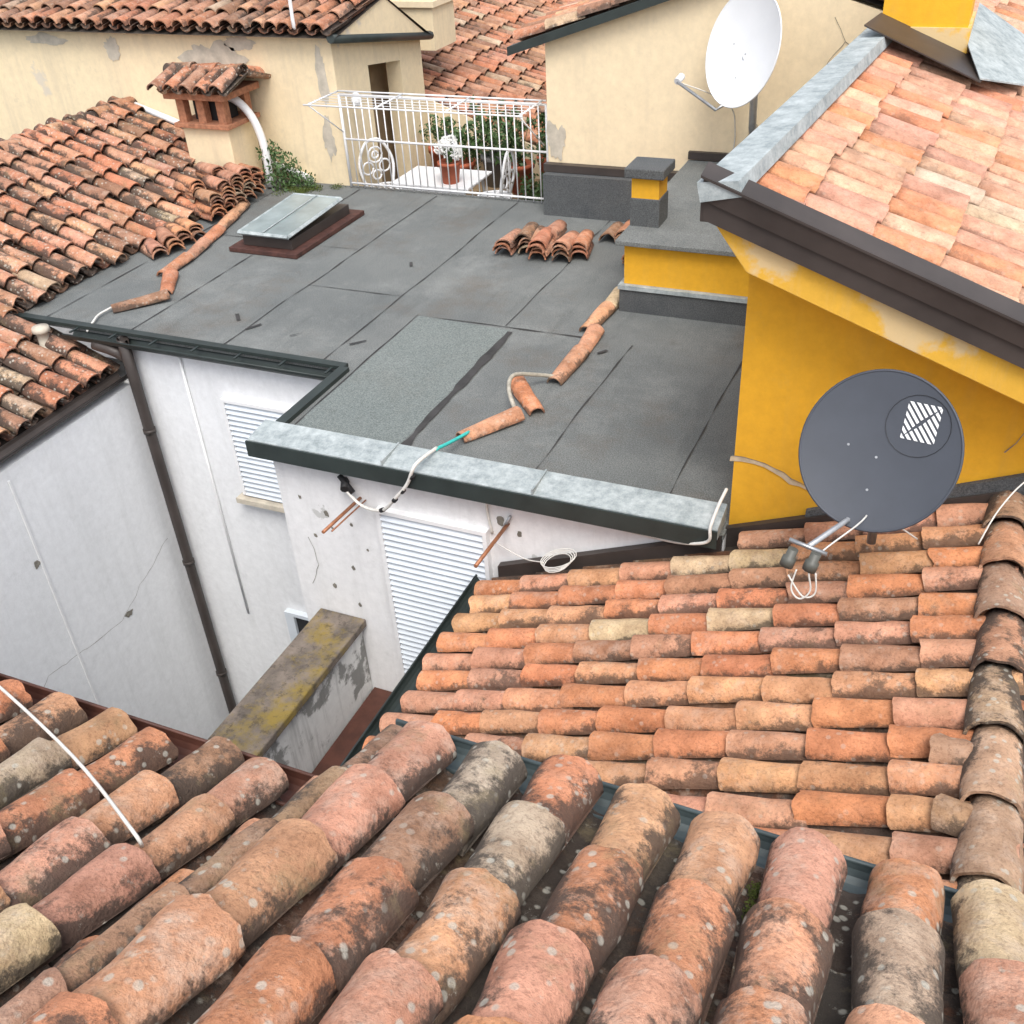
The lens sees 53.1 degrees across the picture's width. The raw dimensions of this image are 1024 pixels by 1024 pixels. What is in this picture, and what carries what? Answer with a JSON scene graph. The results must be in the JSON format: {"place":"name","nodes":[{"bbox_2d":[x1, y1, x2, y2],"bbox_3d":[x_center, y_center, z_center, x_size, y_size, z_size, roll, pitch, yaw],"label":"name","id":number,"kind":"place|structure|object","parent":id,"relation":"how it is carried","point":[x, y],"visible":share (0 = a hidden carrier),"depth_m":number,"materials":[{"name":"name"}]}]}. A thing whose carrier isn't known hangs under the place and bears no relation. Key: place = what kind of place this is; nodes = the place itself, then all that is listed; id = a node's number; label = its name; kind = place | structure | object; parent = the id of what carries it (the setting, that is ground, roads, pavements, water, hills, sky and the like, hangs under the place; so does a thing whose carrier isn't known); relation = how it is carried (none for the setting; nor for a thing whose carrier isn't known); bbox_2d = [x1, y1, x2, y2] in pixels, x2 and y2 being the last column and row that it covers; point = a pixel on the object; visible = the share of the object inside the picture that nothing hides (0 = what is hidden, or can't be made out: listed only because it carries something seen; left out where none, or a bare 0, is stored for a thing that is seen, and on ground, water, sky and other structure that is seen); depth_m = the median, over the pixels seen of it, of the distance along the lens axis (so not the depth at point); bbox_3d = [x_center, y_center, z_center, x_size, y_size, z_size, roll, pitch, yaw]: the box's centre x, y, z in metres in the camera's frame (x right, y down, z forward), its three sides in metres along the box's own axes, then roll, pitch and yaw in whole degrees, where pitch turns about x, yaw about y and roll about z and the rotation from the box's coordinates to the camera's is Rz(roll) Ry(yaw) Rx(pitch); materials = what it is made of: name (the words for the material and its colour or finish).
{"place":"outdoors","nodes":[
{"label":"outdoors","id":0,"kind":"place"},
{"bbox_2d":[51,326,116,358],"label":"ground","id":1,"kind":"structure","parent":0,"point":[66,331],"depth_m":24.38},
{"bbox_2d":[0,357,228,738],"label":"courtyard wall","id":2,"kind":"structure","parent":1,"relation":"on","point":[85,482],"depth_m":9.14,"materials":[{"name":"white paint"}]},
{"bbox_2d":[8,480,99,704],"bbox_3d":[-3.798,2.128,9.710,0.008,5.800,0.020,11,38,20],"label":"wall conduit","id":3,"kind":"object","parent":2,"relation":"attached to","point":[49,581],"depth_m":8.66,"materials":[{"name":"white paint"}]},
{"bbox_2d":[0,219,192,446],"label":"roof deck","id":4,"kind":"structure","parent":2,"relation":"on","point":[22,429],"depth_m":8.90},
{"bbox_2d":[0,371,127,463],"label":"eaves gutter","id":5,"kind":"object","parent":4,"relation":"attached to","point":[24,439],"visible":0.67,"depth_m":8.46,"materials":[{"name":"brown paint"}]},
{"bbox_2d":[0,96,136,152],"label":"ridge tiles","id":6,"kind":"object","parent":4,"relation":"on","point":[95,112],"visible":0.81,"depth_m":11.56,"materials":[{"name":"ceramic"}]},
{"bbox_2d":[0,96,265,443],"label":"roof tiles","id":7,"kind":"object","parent":4,"relation":"on","point":[82,196],"visible":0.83,"depth_m":10.34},
{"bbox_2d":[31,323,50,349],"bbox_3d":[-4.098,-1.533,8.951,0.180,0.210,0.175,11,38,20],"label":"roof vent","id":8,"kind":"object","parent":7,"relation":"on","point":[40,331],"visible":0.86,"depth_m":8.90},
{"bbox_2d":[147,61,273,187],"bbox_3d":[-3.316,-4.336,11.665,1.120,1.479,0.931,11,38,20],"label":"tile capped chimney","id":9,"kind":"object","parent":4,"relation":"on","point":[219,128],"visible":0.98,"depth_m":11.39,"materials":[{"name":"beige paint"}]},
{"bbox_2d":[24,180,744,539],"bbox_3d":[-1.248,-1.999,9.279,7.670,0.030,5.290,11,38,20],"label":"roof membrane","id":10,"kind":"object","parent":4,"relation":"on","point":[646,414],"visible":0.5,"depth_m":8.73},
{"bbox_2d":[139,217,205,258],"bbox_3d":[-3.479,-2.825,10.466,0.519,0.180,0.906,11,38,20],"label":"roof tile stack","id":11,"kind":"object","parent":10,"relation":"on","point":[177,231],"visible":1,"depth_m":10.37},
{"bbox_2d":[111,200,249,312],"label":"cable cover tiles","id":12,"kind":"object","parent":10,"relation":"on","point":[170,272],"visible":0.99,"depth_m":9.89,"materials":[{"name":"ceramic"}]},
{"bbox_2d":[14,313,347,368],"bbox_3d":[-3.225,-1.524,8.731,4.200,0.028,0.070,11,38,20],"label":"gutter edge","id":13,"kind":"object","parent":10,"relation":"on","point":[200,343],"visible":1,"depth_m":8.52,"materials":[{"name":"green metal"}]},
{"bbox_2d":[173,162,265,220],"bbox_3d":[-3.271,-3.620,11.353,0.806,0.423,1.147,11,38,20],"label":"roof tile stack","id":14,"kind":"object","parent":10,"relation":"on","point":[213,190],"visible":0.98,"depth_m":11.13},
{"bbox_2d":[255,139,316,191],"bbox_3d":[-2.611,-3.944,11.773,0.716,0.630,0.446,11,38,20],"label":"wall weed","id":15,"kind":"object","parent":10,"relation":"on","point":[279,174],"depth_m":11.77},
{"bbox_2d":[229,193,364,258],"bbox_3d":[-2.213,-3.011,10.543,0.800,0.272,1.330,11,38,20],"label":"roof skylight","id":16,"kind":"object","parent":10,"relation":"on","point":[295,226],"visible":1,"depth_m":10.29},
{"bbox_2d":[276,366,348,423],"bbox_3d":[-1.503,-0.835,7.584,0.080,0.035,1.030,11,38,20],"label":"coping side","id":17,"kind":"object","parent":10,"relation":"on","point":[300,406],"visible":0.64,"depth_m":7.60,"materials":[{"name":"grey metal"}]},
{"bbox_2d":[492,219,593,261],"bbox_3d":[0.359,-2.626,9.798,0.937,0.230,0.816,11,38,20],"label":"roof tile stack","id":18,"kind":"object","parent":10,"relation":"on","point":[544,241],"visible":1,"depth_m":9.64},
{"bbox_2d":[48,184,741,493],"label":"membrane joints","id":19,"kind":"object","parent":4,"relation":"on","point":[485,358],"visible":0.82,"depth_m":7.97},
{"bbox_2d":[296,316,508,443],"bbox_3d":[-0.813,-1.022,7.810,0.860,0.001,2.110,11,38,20],"label":"membrane patch","id":20,"kind":"object","parent":4,"relation":"on","point":[399,387],"visible":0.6,"depth_m":7.77,"materials":[{"name":"stone"}]},
{"bbox_2d":[303,90,548,202],"bbox_3d":[-0.886,-3.781,10.811,2.504,1.048,0.645,11,38,20],"label":"terrace railing","id":21,"kind":"object","parent":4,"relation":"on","point":[427,99],"visible":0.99,"depth_m":10.91,"materials":[{"name":"metal"}]},
{"bbox_2d":[247,419,726,538],"bbox_3d":[-0.270,-0.234,6.523,3.250,0.124,0.230,11,38,20],"label":"coping top","id":22,"kind":"object","parent":4,"relation":"on","point":[666,507],"visible":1,"depth_m":6.41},
{"bbox_2d":[245,440,717,549],"bbox_3d":[-0.321,-0.137,6.455,3.260,0.120,0.013,11,38,20],"label":"coping drip","id":23,"kind":"object","parent":22,"relation":"attached to","point":[675,532],"visible":1,"depth_m":6.37},
{"bbox_2d":[511,376,544,415],"bbox_3d":[0.101,-0.851,7.391,0.148,0.087,0.466,-13,36,-13],"label":"loose roof tile","id":24,"kind":"object","parent":4,"relation":"on","point":[524,395],"visible":0.84,"depth_m":7.36,"materials":[{"name":"ceramic"}]},
{"bbox_2d":[455,286,618,442],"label":"cable cover tiles","id":25,"kind":"object","parent":4,"relation":"on","point":[577,355],"visible":0.93,"depth_m":7.75,"materials":[{"name":"ceramic"}]},
{"bbox_2d":[507,372,553,406],"bbox_3d":[0.099,-0.924,7.406,0.202,0.162,0.626,16,40,26],"label":"corrugated conduit","id":26,"kind":"object","parent":25,"relation":"on","point":[509,381],"visible":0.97,"depth_m":7.39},
{"bbox_2d":[543,172,668,221],"bbox_3d":[1.020,-3.169,10.341,1.460,0.420,0.140,11,38,20],"label":"membrane upturn","id":27,"kind":"object","parent":4,"relation":"on","point":[596,197],"visible":0.64,"depth_m":10.37,"materials":[{"name":"stone"}]},
{"bbox_2d":[543,162,677,180],"bbox_3d":[1.018,-3.406,10.239,1.480,0.075,0.085,11,38,20],"label":"brown flashing","id":28,"kind":"object","parent":27,"relation":"on","point":[600,170],"visible":0.64,"depth_m":10.30,"materials":[{"name":"paint"}]},
{"bbox_2d":[624,246,748,296],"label":"annex wall","id":29,"kind":"structure","parent":4,"relation":"on","point":[717,274],"depth_m":8.22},
{"bbox_2d":[624,157,674,227],"bbox_3d":[1.130,-2.615,8.424,0.330,0.500,0.340,11,38,20],"label":"vent chimney","id":30,"kind":"object","parent":29,"relation":"on","point":[648,198],"visible":1,"depth_m":8.32,"materials":[{"name":"concrete"}]},
{"bbox_2d":[615,160,735,256],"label":"annex roof","id":31,"kind":"structure","parent":29,"relation":"on","point":[682,228],"depth_m":8.38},
{"bbox_2d":[688,150,728,160],"bbox_3d":[2.430,-3.299,9.601,1.580,0.070,0.050,11,38,20],"label":"brown flashing annex","id":32,"kind":"object","parent":29,"relation":"on","point":[706,155],"visible":0.36,"depth_m":9.80,"materials":[{"name":"paint"}]},
{"bbox_2d":[674,0,781,148],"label":"satellite dish","id":33,"kind":"object","parent":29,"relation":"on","point":[743,47],"visible":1,"depth_m":8.78,"materials":[{"name":"white paint"}]},
{"bbox_2d":[132,349,321,705],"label":"recess wall","id":34,"kind":"structure","parent":1,"relation":"on","point":[254,643],"depth_m":9.59,"materials":[{"name":"white paint"}]},
{"bbox_2d":[91,336,235,713],"bbox_3d":[-3.280,1.112,10.595,0.389,6.392,0.116,8,37,17],"label":"downpipe","id":35,"kind":"object","parent":34,"relation":"attached to","point":[125,356],"visible":0.87,"depth_m":9.65,"materials":[{"name":"metal"}]},
{"bbox_2d":[62,330,332,380],"bbox_3d":[-2.590,-1.299,8.486,2.820,0.077,0.156,11,38,20],"label":"roof gutter","id":36,"kind":"object","parent":34,"relation":"attached to","point":[239,361],"visible":0.71,"depth_m":8.46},
{"bbox_2d":[178,357,249,613],"bbox_3d":[-2.741,-0.169,9.486,0.041,2.900,0.024,11,38,20],"label":"conduit","id":37,"kind":"object","parent":34,"relation":"attached to","point":[209,469],"visible":0.9,"depth_m":9.38,"materials":[{"name":"white paint"}]},
{"bbox_2d":[220,396,289,494],"bbox_3d":[-1.902,-0.467,8.802,1.190,0.980,0.060,11,38,20],"label":"window shutter frame","id":38,"kind":"object","parent":34,"relation":"attached to","point":[224,400],"visible":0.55,"depth_m":8.69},
{"bbox_2d":[225,403,283,502],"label":"window shutter slats","id":39,"kind":"structure","parent":38,"relation":"in","point":[259,479],"depth_m":8.96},
{"bbox_2d":[236,492,284,512],"bbox_3d":[-1.874,-0.014,9.087,1.310,0.050,0.110,11,38,20],"label":"window sill","id":40,"kind":"structure","parent":34,"relation":"attached to","point":[241,498],"depth_m":9.19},
{"bbox_2d":[273,461,725,691],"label":"front wall","id":41,"kind":"structure","parent":1,"relation":"on","point":[340,550],"depth_m":7.25,"materials":[{"name":"white paint"}]},
{"bbox_2d":[322,446,437,533],"bbox_3d":[-0.851,-0.156,6.696,0.737,0.504,0.524,1,35,7],"label":"cable","id":42,"kind":"object","parent":41,"relation":"attached to","point":[347,487],"visible":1,"depth_m":6.80,"materials":[{"name":"white plastic"}]},
{"bbox_2d":[375,506,492,676],"bbox_3d":[-0.493,0.768,7.352,0.830,1.770,0.060,11,38,20],"label":"balcony shutter frame","id":43,"kind":"object","parent":41,"relation":"attached to","point":[483,532],"visible":0.55,"depth_m":6.90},
{"bbox_2d":[380,515,485,672],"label":"balcony shutter slats","id":44,"kind":"object","parent":43,"relation":"in","point":[433,570],"visible":0.52,"depth_m":7.12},
{"bbox_2d":[485,488,727,544],"bbox_3d":[0.511,0.041,6.247,1.530,0.621,0.252,11,38,20],"label":"wall cable","id":45,"kind":"object","parent":41,"relation":"attached to","point":[708,540],"depth_m":5.89,"materials":[{"name":"white plastic"}]},
{"bbox_2d":[362,503,1023,893],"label":"roof tiles","id":46,"kind":"object","parent":41,"relation":"on","point":[748,685],"visible":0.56,"depth_m":4.93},
{"bbox_2d":[340,574,492,765],"bbox_3d":[-0.787,1.306,5.764,0.146,0.072,3.100,11,38,20],"label":"eaves gutter","id":47,"kind":"object","parent":46,"relation":"attached to","point":[407,682],"visible":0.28,"depth_m":6.20,"materials":[{"name":"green metal"}]},
{"bbox_2d":[496,543,576,572],"bbox_3d":[0.124,0.274,6.517,0.622,0.177,0.144,15,39,25],"label":"cable coil","id":48,"kind":"object","parent":46,"relation":"on","point":[564,566],"visible":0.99,"depth_m":6.45,"materials":[{"name":"white plastic"}]},
{"bbox_2d":[498,536,721,576],"bbox_3d":[0.573,0.305,6.433,1.460,0.734,0.050,11,38,20],"label":"abutment flashing","id":49,"kind":"object","parent":46,"relation":"on","point":[632,553],"visible":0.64,"depth_m":6.38,"materials":[{"name":"brown paint"}]},
{"bbox_2d":[725,490,1013,547],"bbox_3d":[1.906,0.048,5.666,1.450,0.730,0.040,11,38,20],"label":"abutment flashing","id":50,"kind":"object","parent":46,"relation":"attached to","point":[735,530],"visible":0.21,"depth_m":5.84,"materials":[{"name":"brown paint"}]},
{"bbox_2d":[949,490,1023,893],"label":"ridge tiles","id":51,"kind":"object","parent":46,"relation":"on","point":[990,837],"visible":0.7,"depth_m":3.97,"materials":[{"name":"ceramic"}]},
{"bbox_2d":[729,274,1023,524],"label":"gable wall","id":52,"kind":"structure","parent":41,"relation":"on","point":[801,358],"depth_m":5.27,"materials":[{"name":"yellow paint"}]},
{"bbox_2d":[730,456,806,489],"bbox_3d":[1.448,-0.218,5.747,0.462,0.153,0.001,11,38,20],"label":"cable","id":53,"kind":"object","parent":52,"relation":"attached to","point":[787,479],"visible":0.95,"depth_m":5.73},
{"bbox_2d":[717,227,1023,403],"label":"cornice","id":54,"kind":"structure","parent":52,"relation":"attached to","point":[969,361],"depth_m":4.72,"materials":[{"name":"yellow paint"}]},
{"bbox_2d":[703,175,1023,368],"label":"fascia","id":55,"kind":"structure","parent":54,"relation":"attached to","point":[962,319],"depth_m":4.57,"materials":[{"name":"brown paint"}]},
{"bbox_2d":[779,369,964,599],"bbox_3d":[1.651,-0.094,4.719,0.679,1.068,1.389,33,49,41],"label":"satellite dish","id":56,"kind":"object","parent":52,"relation":"attached to","point":[881,450],"visible":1,"depth_m":4.60,"materials":[{"name":"grey paint"}]},
{"bbox_2d":[805,473,1023,516],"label":"abutment membrane","id":57,"kind":"object","parent":52,"relation":"attached to","point":[1004,483],"visible":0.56,"depth_m":5.25,"materials":[{"name":"stone"}]},
{"bbox_3d":[6.137,-1.691,12.917,2.800,7.300,7.800,11,38,20],"label":"rear wall","id":58,"kind":"object","parent":1,"relation":"on","visible":0},
{"bbox_2d":[545,0,882,170],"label":"gable wall","id":59,"kind":"structure","parent":58,"relation":"on","point":[617,96],"depth_m":9.65,"materials":[{"name":"beige paint"}]},
{"bbox_2d":[546,120,565,160],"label":"render patches","id":60,"kind":"object","parent":59,"relation":"attached to","point":[556,137],"visible":0.5,"depth_m":10.35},
{"bbox_2d":[507,0,668,55],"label":"verge gutter","id":61,"kind":"object","parent":59,"relation":"attached to","point":[595,20],"visible":1,"depth_m":9.53,"materials":[{"name":"black metal"}]},
{"bbox_2d":[865,0,883,6],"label":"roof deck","id":62,"kind":"structure","parent":59,"relation":"on","point":[878,2],"depth_m":8.66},
{"bbox_2d":[513,0,883,40],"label":"roof tiles","id":63,"kind":"object","parent":62,"relation":"on","point":[572,11],"visible":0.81,"depth_m":9.74,"materials":[{"name":"ceramic"}]},
{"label":"roof deck","id":64,"kind":"object","parent":58,"relation":"on","visible":0},
{"bbox_2d":[701,161,1023,325],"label":"fascia lip","id":65,"kind":"object","parent":64,"relation":"attached to","point":[781,203],"visible":1,"depth_m":4.53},
{"bbox_2d":[756,0,1023,304],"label":"roof tiles","id":66,"kind":"object","parent":64,"relation":"on","point":[898,145],"visible":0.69,"depth_m":5.49,"materials":[{"name":"ceramic"}]},
{"bbox_2d":[697,28,892,202],"bbox_3d":[1.876,-2.528,6.074,0.209,0.110,4.116,14,39,24],"label":"ridge flashing","id":67,"kind":"object","parent":66,"relation":"on","point":[757,153],"visible":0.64,"depth_m":5.39,"materials":[{"name":"metal"}]},
{"bbox_2d":[864,0,1023,85],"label":"yellow chimney","id":68,"kind":"object","parent":64,"relation":"on","point":[950,34],"visible":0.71,"depth_m":7.03,"materials":[{"name":"paint"}]},
{"bbox_2d":[0,30,335,183],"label":"wall","id":69,"kind":"structure","parent":0,"point":[74,74],"depth_m":12.13,"materials":[{"name":"beige paint"}]},
{"bbox_2d":[26,32,336,162],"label":"render patches","id":70,"kind":"object","parent":69,"relation":"attached to","point":[221,51],"visible":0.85,"depth_m":11.59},
{"bbox_2d":[134,0,313,184],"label":"wall pipes","id":71,"kind":"object","parent":69,"relation":"attached to","point":[166,117],"depth_m":12.21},
{"bbox_2d":[598,219,629,263],"bbox_3d":[1.090,-2.608,9.765,0.584,0.139,1.025,11,38,20],"label":"roof tile stack","id":72,"kind":"object","parent":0,"point":[614,230],"visible":0.31,"depth_m":9.90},
{"bbox_2d":[619,289,746,325],"bbox_3d":[2.063,-2.226,9.090,1.600,0.200,2.205,11,38,20],"label":"annex upturn","id":73,"kind":"object","parent":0,"point":[709,310],"visible":0.21,"depth_m":8.36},
{"bbox_2d":[618,278,747,303],"bbox_3d":[2.049,-2.319,9.019,1.610,0.035,2.220,11,38,20],"label":"annex flashing","id":74,"kind":"object","parent":73,"relation":"on","point":[622,285],"visible":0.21,"depth_m":8.29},
{"bbox_3d":[0.602,-8.786,17.646,6.500,2.280,11.800,11,38,20],"label":"roof deck","id":75,"kind":"object","parent":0,"visible":0},
{"bbox_2d":[385,0,571,147],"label":"roof tiles","id":76,"kind":"object","parent":75,"relation":"on","point":[474,59],"visible":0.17,"depth_m":14.49,"materials":[{"name":"ceramic"}]},
{"bbox_2d":[390,0,455,50],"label":"plastered chimney","id":77,"kind":"object","parent":76,"relation":"on","point":[436,18],"visible":0.55,"depth_m":12.85,"materials":[{"name":"beige paint"}]},
{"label":"terrace floor","id":78,"kind":"structure","parent":0,"visible":0},
{"bbox_2d":[314,38,382,187],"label":"terrace wall pier","id":79,"kind":"structure","parent":78,"relation":"on","point":[346,66],"depth_m":11.56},
{"bbox_2d":[0,0,433,38],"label":"roof deck","id":80,"kind":"structure","parent":79,"relation":"on","point":[224,32],"depth_m":11.51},
{"bbox_2d":[0,0,373,35],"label":"roof tiles","id":81,"kind":"object","parent":80,"relation":"on","point":[325,17],"visible":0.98,"depth_m":11.55,"materials":[{"name":"ceramic"}]},
{"bbox_2d":[339,0,423,34],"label":"verge wall","id":82,"kind":"structure","parent":80,"relation":"on","point":[383,16],"depth_m":11.55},
{"bbox_2d":[326,31,433,43],"bbox_3d":[-1.460,-5.439,11.719,0.100,0.479,2.267,11,38,20],"label":"verge gutter","id":83,"kind":"object","parent":82,"relation":"attached to","point":[357,38],"visible":0.96,"depth_m":11.54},
{"bbox_2d":[365,41,399,64],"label":"terrace wall lintel","id":84,"kind":"structure","parent":79,"relation":"attached to","point":[381,52],"depth_m":11.92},
{"bbox_2d":[358,137,402,188],"bbox_3d":[-1.482,-3.837,12.001,0.472,0.993,0.433,-23,40,-26],"label":"garden chair","id":85,"kind":"object","parent":78,"relation":"on","point":[380,169],"visible":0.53,"depth_m":11.99,"materials":[{"name":"white paint"}]},
{"bbox_2d":[368,63,397,188],"bbox_3d":[-1.786,-4.666,12.629,0.050,2.050,1.200,11,38,20],"label":"doorway interior","id":86,"kind":"object","parent":78,"relation":"on","point":[378,77],"visible":0.07,"depth_m":12.82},
{"bbox_2d":[386,40,431,176],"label":"terrace wall","id":87,"kind":"structure","parent":78,"relation":"on","point":[405,73],"depth_m":12.75,"materials":[{"name":"beige paint"}]},
{"bbox_2d":[391,166,491,194],"bbox_3d":[-0.806,-3.644,12.241,1.000,0.723,0.680,11,38,20],"label":"garden table","id":88,"kind":"object","parent":78,"relation":"on","point":[482,176],"visible":0.34,"depth_m":11.96,"materials":[{"name":"white paint"}]},
{"bbox_2d":[433,134,462,184],"bbox_3d":[-0.711,-4.029,11.692,0.369,0.525,0.277,11,38,20],"label":"potted white flower","id":89,"kind":"object","parent":88,"relation":"on","point":[451,163],"visible":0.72,"depth_m":11.64,"materials":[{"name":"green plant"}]},
{"bbox_2d":[388,87,539,178],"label":"terrace back wall","id":90,"kind":"structure","parent":78,"relation":"on","point":[536,169],"depth_m":13.14,"materials":[{"name":"beige paint"}]},
{"bbox_2d":[477,148,515,198],"bbox_3d":[-0.191,-3.621,11.623,0.439,0.994,0.478,11,38,20],"label":"garden chair","id":91,"kind":"object","parent":78,"relation":"on","point":[505,170],"visible":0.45,"depth_m":11.46,"materials":[{"name":"white paint"}]},
{"bbox_2d":[466,177,539,199],"bbox_3d":[0.093,-4.050,12.985,2.380,0.170,0.630,11,38,20],"label":"plant shelf","id":92,"kind":"object","parent":78,"relation":"on","point":[476,188],"depth_m":12.91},
{"bbox_2d":[418,113,458,166],"bbox_3d":[-0.913,-4.622,13.021,0.504,0.834,0.475,-8,35,-6],"label":"potted plant","id":93,"kind":"object","parent":92,"relation":"on","point":[435,155],"visible":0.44,"depth_m":12.92,"materials":[{"name":"green plant"}]},
{"bbox_2d":[433,115,493,169],"bbox_3d":[-0.614,-4.506,12.907,0.777,0.943,0.734,11,38,20],"label":"potted plant","id":94,"kind":"object","parent":92,"relation":"on","point":[464,140],"visible":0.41,"depth_m":12.80,"materials":[{"name":"green plant"}]},
{"bbox_2d":[469,94,539,187],"bbox_3d":[-0.083,-4.639,12.804,0.917,1.021,0.918,-7,35,-4],"label":"potted plant","id":95,"kind":"object","parent":92,"relation":"on","point":[489,165],"visible":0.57,"depth_m":12.64,"materials":[{"name":"green plant"}]},
{"bbox_2d":[485,106,534,194],"bbox_3d":[-0.029,-4.443,12.527,0.669,1.013,0.754,11,38,20],"label":"potted plant","id":96,"kind":"object","parent":92,"relation":"on","point":[520,163],"visible":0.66,"depth_m":12.38,"materials":[{"name":"green plant"}]},
{"bbox_3d":[0.396,1.543,1.425,3.100,1.800,2.740,11,38,20],"label":"upper roof deck","id":97,"kind":"object","parent":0,"visible":0},
{"bbox_2d":[0,720,1023,1023],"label":"roof tiles","id":98,"kind":"object","parent":97,"relation":"on","point":[394,874],"visible":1,"depth_m":2.26,"materials":[{"name":"ceramic"}]},
{"bbox_2d":[395,718,957,922],"bbox_3d":[1.013,1.022,2.699,3.051,0.127,0.136,11,38,20],"label":"valley gutter","id":99,"kind":"object","parent":98,"relation":"attached to","point":[857,876],"visible":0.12,"depth_m":2.91,"materials":[{"name":"metal"}]},
{"bbox_3d":[-0.881,4.039,8.803,1.550,3.600,1.750,11,38,20],"label":"balcony","id":100,"kind":"object","parent":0,"visible":0},
{"bbox_2d":[312,687,391,775],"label":"balcony floor","id":101,"kind":"structure","parent":100,"relation":"on","point":[341,747],"depth_m":7.78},
{"bbox_2d":[263,632,372,772],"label":"balcony parapet","id":102,"kind":"structure","parent":101,"relation":"on","point":[312,731],"depth_m":7.54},
{"bbox_2d":[207,608,365,756],"bbox_3d":[-1.629,1.277,7.170,0.400,0.070,1.755,11,38,20],"label":"balcony coping","id":103,"kind":"object","parent":102,"relation":"on","point":[263,713],"visible":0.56,"depth_m":7.21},
{"bbox_3d":[-2.911,0.983,2.737,4.300,1.230,2.700,11,38,20],"label":"lower roof deck","id":104,"kind":"object","parent":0,"visible":0},
{"bbox_2d":[0,679,317,1007],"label":"roof tiles","id":105,"kind":"object","parent":104,"relation":"on","point":[80,868],"visible":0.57,"depth_m":3.16,"materials":[{"name":"ceramic"}]},
{"bbox_2d":[0,686,143,847],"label":"antenna cable","id":106,"kind":"object","parent":105,"relation":"on","point":[86,771],"visible":1,"depth_m":3.27,"materials":[{"name":"white plastic"}]},
{"bbox_2d":[0,673,315,805],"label":"rust gutter","id":107,"kind":"object","parent":105,"relation":"attached to","point":[185,744],"depth_m":3.77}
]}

